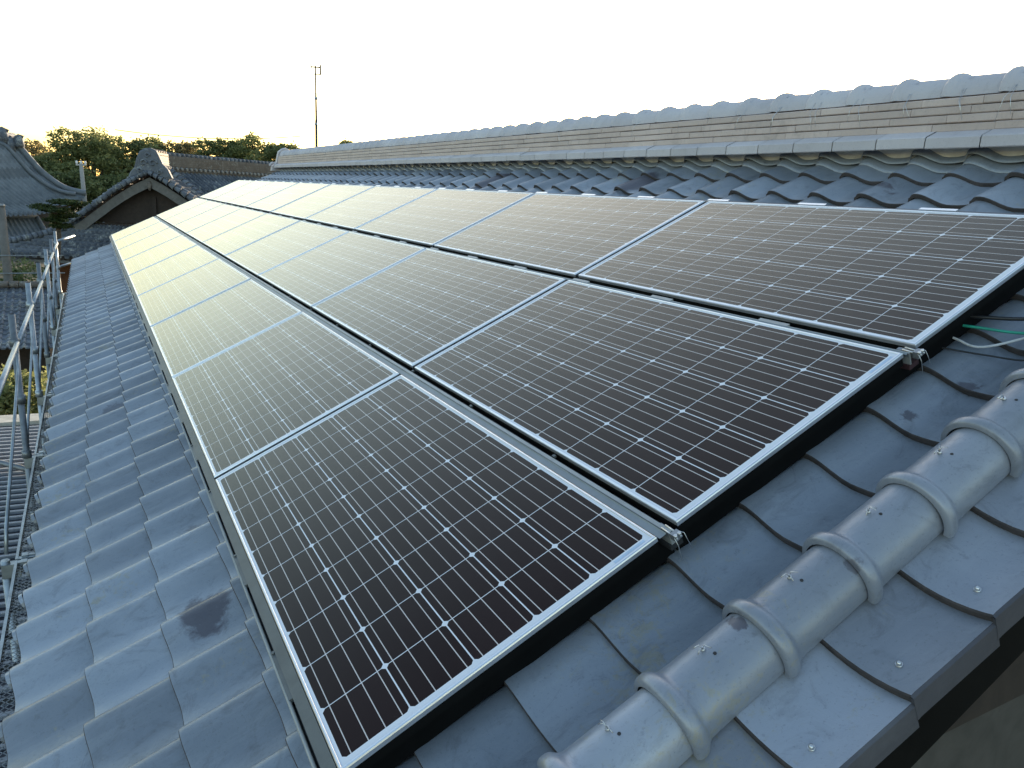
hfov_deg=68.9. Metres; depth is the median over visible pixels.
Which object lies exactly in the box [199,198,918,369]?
mounting rail
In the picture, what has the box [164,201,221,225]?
solar panel
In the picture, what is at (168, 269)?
solar panel
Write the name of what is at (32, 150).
broadleaf tree
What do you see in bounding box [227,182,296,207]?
solar panel
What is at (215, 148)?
broadleaf tree
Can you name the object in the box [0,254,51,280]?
hedge
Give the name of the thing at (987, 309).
end skirt
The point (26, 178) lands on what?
temple roof
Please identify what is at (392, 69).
sky
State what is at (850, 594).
tiled house
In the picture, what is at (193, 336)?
solar panel
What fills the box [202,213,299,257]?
solar panel
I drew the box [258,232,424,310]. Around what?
solar panel
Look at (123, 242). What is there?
solar panel
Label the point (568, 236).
solar panel
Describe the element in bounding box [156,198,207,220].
solar panel
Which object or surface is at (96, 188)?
broadleaf tree
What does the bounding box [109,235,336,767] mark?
mounting rail
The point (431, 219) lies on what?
solar panel
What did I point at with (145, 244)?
solar panel
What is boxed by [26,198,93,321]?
pruned pine
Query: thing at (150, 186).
gabled hall
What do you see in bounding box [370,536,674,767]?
end skirt
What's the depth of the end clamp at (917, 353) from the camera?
2.00 m
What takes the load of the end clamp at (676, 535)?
attached to the mounting rail at (647, 523)
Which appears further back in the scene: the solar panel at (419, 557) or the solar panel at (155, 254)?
the solar panel at (155, 254)
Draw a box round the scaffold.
[0,231,74,767]
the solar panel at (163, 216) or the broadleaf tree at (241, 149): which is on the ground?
the broadleaf tree at (241, 149)
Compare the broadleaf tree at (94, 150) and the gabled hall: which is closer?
the gabled hall
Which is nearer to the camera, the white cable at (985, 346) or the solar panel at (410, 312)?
the white cable at (985, 346)
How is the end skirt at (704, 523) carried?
attached to the tiled house
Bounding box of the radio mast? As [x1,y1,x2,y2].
[310,64,320,146]
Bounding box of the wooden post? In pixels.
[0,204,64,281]
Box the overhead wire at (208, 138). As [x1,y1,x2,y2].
[115,129,299,138]
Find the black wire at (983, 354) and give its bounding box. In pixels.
[942,347,1023,360]
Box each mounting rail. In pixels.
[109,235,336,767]
[154,216,682,550]
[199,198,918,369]
[247,180,1023,214]
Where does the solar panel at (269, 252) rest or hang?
on the mounting rail at (647, 523)
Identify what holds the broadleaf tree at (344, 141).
on the ground
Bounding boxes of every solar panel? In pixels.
[111,217,159,240]
[114,221,168,249]
[118,227,180,260]
[122,235,196,275]
[129,245,217,295]
[137,258,249,326]
[150,279,301,376]
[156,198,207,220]
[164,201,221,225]
[172,312,399,479]
[174,204,240,234]
[186,208,265,243]
[200,180,252,199]
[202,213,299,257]
[212,181,271,203]
[215,375,659,767]
[225,221,347,278]
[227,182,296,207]
[246,183,330,212]
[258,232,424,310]
[271,184,373,219]
[305,186,435,230]
[312,248,565,372]
[355,189,533,247]
[413,280,902,532]
[433,193,704,278]
[576,201,1023,349]
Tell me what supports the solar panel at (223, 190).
on the mounting rail at (909, 363)
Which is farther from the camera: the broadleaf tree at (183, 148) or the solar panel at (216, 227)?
the broadleaf tree at (183, 148)
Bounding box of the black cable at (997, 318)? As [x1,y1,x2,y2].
[970,315,1023,320]
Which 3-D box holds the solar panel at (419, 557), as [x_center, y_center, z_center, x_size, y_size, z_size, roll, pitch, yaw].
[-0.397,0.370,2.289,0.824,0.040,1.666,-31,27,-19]
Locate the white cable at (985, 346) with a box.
[953,337,1023,347]
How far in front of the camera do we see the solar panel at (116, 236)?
13.45 m
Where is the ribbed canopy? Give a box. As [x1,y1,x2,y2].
[0,413,50,767]
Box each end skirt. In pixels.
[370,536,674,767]
[676,368,906,550]
[905,276,1023,377]
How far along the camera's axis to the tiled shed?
30.48 m
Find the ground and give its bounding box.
[0,176,96,387]
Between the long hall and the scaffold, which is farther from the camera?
the long hall
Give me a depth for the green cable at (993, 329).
2.13 m
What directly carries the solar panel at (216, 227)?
on the mounting rail at (647, 523)
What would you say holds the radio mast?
on the ground
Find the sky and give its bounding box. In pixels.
[0,0,1023,175]
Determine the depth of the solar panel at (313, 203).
8.38 m
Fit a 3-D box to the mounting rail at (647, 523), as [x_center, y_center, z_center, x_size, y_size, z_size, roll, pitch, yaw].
[-3.245,-1.423,8.044,0.078,0.059,14.980,-5,16,-29]
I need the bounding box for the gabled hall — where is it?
[0,148,201,310]
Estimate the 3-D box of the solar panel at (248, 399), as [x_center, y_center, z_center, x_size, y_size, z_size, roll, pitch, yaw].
[-1.202,-0.028,3.694,0.824,0.040,1.666,-31,27,-19]
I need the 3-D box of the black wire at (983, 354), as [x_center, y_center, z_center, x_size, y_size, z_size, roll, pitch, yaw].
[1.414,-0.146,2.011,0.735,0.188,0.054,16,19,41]
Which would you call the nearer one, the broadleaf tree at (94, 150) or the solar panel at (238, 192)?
the solar panel at (238, 192)
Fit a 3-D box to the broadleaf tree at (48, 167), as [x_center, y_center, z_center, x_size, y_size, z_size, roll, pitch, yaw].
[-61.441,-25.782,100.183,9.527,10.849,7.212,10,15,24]
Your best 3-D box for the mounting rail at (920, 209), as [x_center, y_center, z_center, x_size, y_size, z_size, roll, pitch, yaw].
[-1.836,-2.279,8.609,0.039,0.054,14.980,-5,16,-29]
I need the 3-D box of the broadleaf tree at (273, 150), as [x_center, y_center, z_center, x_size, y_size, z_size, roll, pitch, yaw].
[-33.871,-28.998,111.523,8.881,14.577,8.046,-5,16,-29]
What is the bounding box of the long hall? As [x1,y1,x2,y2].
[102,152,275,223]
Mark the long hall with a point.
(202, 175)
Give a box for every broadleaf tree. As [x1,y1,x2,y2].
[24,138,52,157]
[34,125,135,181]
[34,150,73,207]
[47,167,106,223]
[91,169,128,222]
[119,134,171,172]
[158,139,197,154]
[190,136,236,158]
[226,131,281,161]
[261,140,301,161]
[335,138,356,144]
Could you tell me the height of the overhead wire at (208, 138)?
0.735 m
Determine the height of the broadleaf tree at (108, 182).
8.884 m
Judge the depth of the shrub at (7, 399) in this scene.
18.64 m
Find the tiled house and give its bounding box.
[0,66,1023,767]
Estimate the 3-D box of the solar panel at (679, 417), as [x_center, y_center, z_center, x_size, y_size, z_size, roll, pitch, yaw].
[0.320,-0.064,2.577,0.824,0.040,1.666,-31,27,-19]
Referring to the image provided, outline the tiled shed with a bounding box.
[0,281,59,376]
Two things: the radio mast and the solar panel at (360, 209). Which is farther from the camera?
the radio mast
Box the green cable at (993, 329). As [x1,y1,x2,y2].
[963,324,1023,334]
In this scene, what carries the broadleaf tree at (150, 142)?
on the ground
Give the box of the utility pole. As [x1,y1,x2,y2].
[75,161,86,207]
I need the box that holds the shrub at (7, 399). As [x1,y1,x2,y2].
[0,364,52,414]
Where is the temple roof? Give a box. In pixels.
[0,126,85,236]
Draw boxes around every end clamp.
[661,523,692,558]
[896,347,930,374]
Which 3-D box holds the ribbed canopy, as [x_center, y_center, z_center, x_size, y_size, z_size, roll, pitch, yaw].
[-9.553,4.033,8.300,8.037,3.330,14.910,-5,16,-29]
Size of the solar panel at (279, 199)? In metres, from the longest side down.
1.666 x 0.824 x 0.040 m
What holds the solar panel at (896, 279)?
on the mounting rail at (909, 363)
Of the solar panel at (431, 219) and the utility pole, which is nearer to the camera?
the solar panel at (431, 219)
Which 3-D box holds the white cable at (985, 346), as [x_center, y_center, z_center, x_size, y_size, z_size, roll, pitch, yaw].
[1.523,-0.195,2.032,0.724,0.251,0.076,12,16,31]
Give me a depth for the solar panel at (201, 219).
10.93 m
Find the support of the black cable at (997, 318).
attached to the tiled house
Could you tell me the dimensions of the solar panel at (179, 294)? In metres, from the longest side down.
1.666 x 0.824 x 0.040 m

